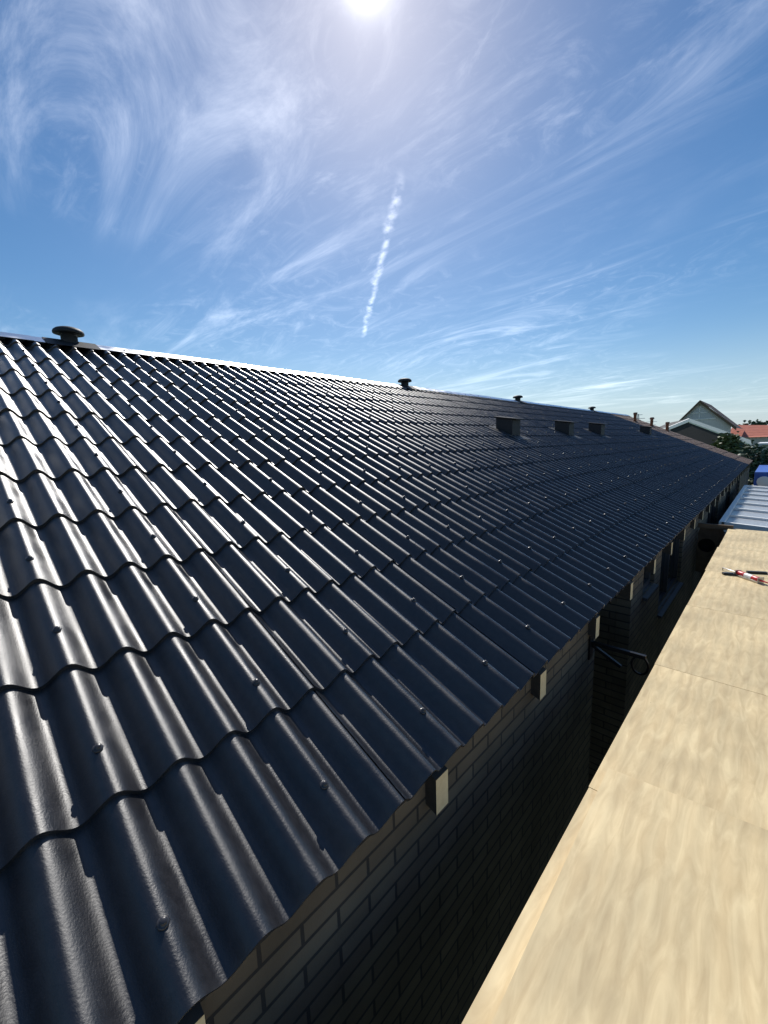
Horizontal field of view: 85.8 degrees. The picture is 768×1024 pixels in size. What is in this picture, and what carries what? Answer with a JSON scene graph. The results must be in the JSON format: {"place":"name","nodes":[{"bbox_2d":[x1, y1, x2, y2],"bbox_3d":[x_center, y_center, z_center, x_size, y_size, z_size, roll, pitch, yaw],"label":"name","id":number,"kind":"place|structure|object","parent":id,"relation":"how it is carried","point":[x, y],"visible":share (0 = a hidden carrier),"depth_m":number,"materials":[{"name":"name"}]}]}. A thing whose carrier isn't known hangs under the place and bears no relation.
{"place":"outdoors","nodes":[
{"label":"outdoors","id":0,"kind":"place"},
{"bbox_2d":[0,0,767,428],"label":"sky","id":1,"kind":"structure","parent":0,"point":[552,202],"materials":[{"name":"blue"}]},
{"bbox_2d":[200,467,749,1023],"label":"brick wall","id":2,"kind":"structure","parent":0,"point":[408,911],"depth_m":1.67,"materials":[{"name":"brown brick"}]},
{"bbox_2d":[642,480,737,617],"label":"house windows","id":3,"kind":"structure","parent":2,"relation":"in","point":[668,574],"depth_m":4.98,"materials":[{"name":"black glass"}]},
{"bbox_2d":[612,414,752,463],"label":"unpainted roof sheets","id":4,"kind":"object","parent":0,"point":[704,445],"visible":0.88,"depth_m":17.30,"materials":[{"name":"brown metal"}]},
{"bbox_2d":[679,400,741,432],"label":"house gable","id":5,"kind":"structure","parent":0,"point":[701,411],"depth_m":48.40,"materials":[{"name":"grey paint"}]},
{"bbox_2d":[719,485,767,531],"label":"corrugated metal roof","id":6,"kind":"structure","parent":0,"point":[747,509],"depth_m":8.09,"materials":[{"name":"white metal"}]},
{"bbox_2d":[731,425,767,455],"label":"red roof house","id":7,"kind":"structure","parent":0,"point":[758,433],"depth_m":53.34,"materials":[{"name":"tile"}]},
{"bbox_2d":[746,571,767,574],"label":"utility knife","id":8,"kind":"object","parent":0,"point":[756,572],"visible":0.94,"depth_m":4.08,"materials":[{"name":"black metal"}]},
{"bbox_2d":[758,442,767,450],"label":"pale garage","id":9,"kind":"structure","parent":0,"point":[763,444],"depth_m":35.41,"materials":[{"name":"white"}]},
{"label":"ground","id":10,"kind":"structure","parent":0,"visible":0},
{"bbox_2d":[588,595,616,787],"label":"wall","id":11,"kind":"structure","parent":10,"relation":"on","point":[601,702],"depth_m":3.78,"materials":[{"name":"brown brick"}]},
{"bbox_2d":[0,338,748,1023],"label":"roof sheets","id":12,"kind":"object","parent":11,"relation":"on","point":[210,816],"visible":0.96,"depth_m":1.77,"materials":[{"name":"paint"}]},
{"bbox_2d":[42,326,100,349],"bbox_3d":[-3.334,-1.834,4.380,0.436,0.234,0.460,6,12,43],"label":"roof vent","id":13,"kind":"object","parent":12,"relation":"on","point":[69,335],"visible":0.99,"depth_m":4.31,"materials":[{"name":"grey metal"}]},
{"bbox_2d":[0,332,628,415],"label":"ridge capping","id":14,"kind":"object","parent":12,"relation":"on","point":[21,337],"visible":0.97,"depth_m":5.64,"materials":[{"name":"paint"}]},
{"bbox_2d":[7,349,737,931],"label":"roofing screws","id":15,"kind":"object","parent":12,"relation":"on","point":[163,921],"visible":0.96,"depth_m":2.26,"materials":[{"name":"grey metal"}]},
{"bbox_2d":[398,378,419,389],"bbox_3d":[0.418,-2.567,8.306,0.436,0.234,0.460,6,12,43],"label":"roof vent","id":16,"kind":"object","parent":12,"relation":"on","point":[404,382],"visible":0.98,"depth_m":8.23,"materials":[{"name":"grey metal"}]},
{"bbox_2d":[489,416,529,439],"bbox_3d":[2.139,-1.383,7.077,0.572,0.518,0.540,6,12,43],"label":"roof vent hood","id":17,"kind":"object","parent":12,"relation":"on","point":[510,426],"visible":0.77,"depth_m":6.96,"materials":[{"name":"grey metal"}]},
{"bbox_2d":[513,395,525,402],"bbox_3d":[3.849,-3.237,11.895,0.436,0.234,0.460,6,12,43],"label":"roof vent","id":18,"kind":"object","parent":12,"relation":"on","point":[517,397],"visible":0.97,"depth_m":11.81,"materials":[{"name":"grey metal"}]},
{"bbox_2d":[548,420,580,438],"bbox_3d":[3.906,-1.728,8.926,0.572,0.518,0.540,6,12,43],"label":"roof vent hood","id":19,"kind":"object","parent":12,"relation":"on","point":[566,427],"visible":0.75,"depth_m":8.81,"materials":[{"name":"grey metal"}]},
{"bbox_2d":[582,422,610,437],"bbox_3d":[5.412,-2.022,10.502,0.572,0.518,0.540,6,12,43],"label":"roof vent hood","id":20,"kind":"object","parent":12,"relation":"on","point":[598,428],"visible":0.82,"depth_m":10.38,"materials":[{"name":"grey metal"}]},
{"bbox_2d":[633,412,637,421],"bbox_3d":[10.816,-3.929,17.823,0.192,0.700,0.192,6,12,43],"label":"roof pipe","id":21,"kind":"object","parent":12,"relation":"on","point":[635,417],"visible":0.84,"depth_m":17.75,"materials":[{"name":"metal"}]},
{"bbox_2d":[638,426,652,435],"bbox_3d":[9.110,-2.744,14.370,0.572,0.518,0.540,6,12,43],"label":"roof vent hood","id":22,"kind":"object","parent":12,"relation":"on","point":[646,429],"visible":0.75,"depth_m":14.25,"materials":[{"name":"grey metal"}]},
{"bbox_2d":[650,417,653,426],"bbox_3d":[11.770,-3.805,18.191,0.192,0.700,0.192,6,12,43],"label":"roof pipe","id":23,"kind":"object","parent":12,"relation":"on","point":[651,421],"visible":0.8,"depth_m":18.12,"materials":[{"name":"metal"}]},
{"bbox_2d":[665,422,669,431],"bbox_3d":[12.655,-3.667,18.487,0.192,0.700,0.192,6,12,43],"label":"roof pipe","id":24,"kind":"object","parent":12,"relation":"on","point":[667,426],"visible":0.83,"depth_m":18.42,"materials":[{"name":"metal"}]},
{"bbox_2d":[178,464,749,1023],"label":"rafter tails","id":25,"kind":"object","parent":11,"relation":"attached to","point":[436,792],"visible":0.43,"depth_m":2.03,"materials":[{"name":"beige wood"}]},
{"bbox_2d":[588,636,649,675],"bbox_3d":[1.490,0.912,2.627,0.341,0.173,0.070,6,12,43],"label":"wall bracket","id":26,"kind":"object","parent":11,"relation":"attached to","point":[595,645],"depth_m":2.64,"materials":[{"name":"black metal"}]},
{"bbox_2d":[695,523,733,572],"bbox_3d":[5.112,0.560,6.412,0.435,0.795,0.302,6,12,43],"label":"gap end board","id":27,"kind":"object","parent":11,"relation":"attached to","point":[710,538],"visible":0.86,"depth_m":6.39,"materials":[{"name":"black wood"}]},
{"bbox_2d":[660,418,751,445],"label":"neighbouring house","id":28,"kind":"structure","parent":10,"relation":"on","point":[698,431],"depth_m":36.29,"materials":[{"name":"white"}]},
{"bbox_2d":[710,431,748,455],"bbox_3d":[23.580,-3.587,28.418,2.832,3.871,2.824,6,12,43],"label":"tree","id":29,"kind":"object","parent":10,"relation":"on","point":[726,442],"visible":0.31,"depth_m":27.94,"materials":[{"name":"green plant"}]},
{"bbox_2d":[733,440,767,482],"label":"shrub","id":30,"kind":"object","parent":10,"relation":"on","point":[752,452],"depth_m":24.08,"materials":[{"name":"green plant"}]},
{"bbox_2d":[738,419,767,424],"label":"tree","id":31,"kind":"object","parent":10,"relation":"on","point":[757,423],"visible":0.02,"depth_m":80.63,"materials":[{"name":"green plant"}]},
{"label":"paving along the house","id":32,"kind":"object","parent":10,"relation":"on","visible":0},
{"bbox_2d":[748,478,753,484],"bbox_3d":[17.302,-0.993,20.314,2.119,1.703,2.218,6,12,43],"label":"shrub","id":33,"kind":"object","parent":32,"relation":"on","point":[750,480],"depth_m":19.71,"materials":[{"name":"green plant"}]},
{"bbox_2d":[753,465,767,486],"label":"blue container","id":34,"kind":"object","parent":32,"relation":"on","point":[761,476],"visible":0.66,"depth_m":18.52,"materials":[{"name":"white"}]},
{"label":"deck joists","id":35,"kind":"object","parent":32,"relation":"on","visible":0},
{"bbox_2d":[462,788,596,1023],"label":"plywood deck","id":36,"kind":"object","parent":35,"relation":"on","point":[484,1007],"visible":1,"depth_m":1.15,"materials":[{"name":"beige wood"}]},
{"bbox_2d":[589,664,767,829],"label":"plywood deck","id":37,"kind":"object","parent":35,"relation":"on","point":[700,740],"visible":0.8,"depth_m":1.84,"materials":[{"name":"beige wood"}]},
{"bbox_2d":[655,605,767,695],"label":"plywood deck","id":38,"kind":"object","parent":35,"relation":"on","point":[730,649],"visible":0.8,"depth_m":2.67,"materials":[{"name":"beige wood"}]},
{"bbox_2d":[687,570,767,619],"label":"plywood deck","id":39,"kind":"object","parent":35,"relation":"on","point":[721,592],"visible":0.8,"depth_m":3.55,"materials":[{"name":"beige wood"}]},
{"bbox_2d":[705,547,767,578],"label":"plywood deck","id":40,"kind":"object","parent":35,"relation":"on","point":[737,559],"visible":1,"depth_m":4.52,"materials":[{"name":"beige wood"}]},
{"bbox_2d":[722,567,767,583],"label":"caulking gun","id":41,"kind":"object","parent":40,"relation":"on","point":[749,577],"visible":1,"depth_m":3.94,"materials":[{"name":"red"}]},
{"bbox_2d":[719,531,767,551],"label":"plywood deck","id":42,"kind":"object","parent":35,"relation":"on","point":[746,541],"visible":0.8,"depth_m":5.36,"materials":[{"name":"beige wood"}]},
{"bbox_2d":[727,529,767,533],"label":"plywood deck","id":43,"kind":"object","parent":35,"relation":"on","point":[751,531],"visible":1,"depth_m":5.92,"materials":[{"name":"beige wood"}]},
{"bbox_3d":[0.440,1.439,-0.501,2.433,0.018,1.217,6,12,43],"label":"plywood deck","id":44,"kind":"object","parent":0,"visible":0},
{"bbox_2d":[491,768,767,1023],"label":"plywood sheet","id":45,"kind":"object","parent":44,"relation":"on","point":[655,910],"visible":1,"depth_m":1.15,"materials":[{"name":"beige wood"}]}
]}

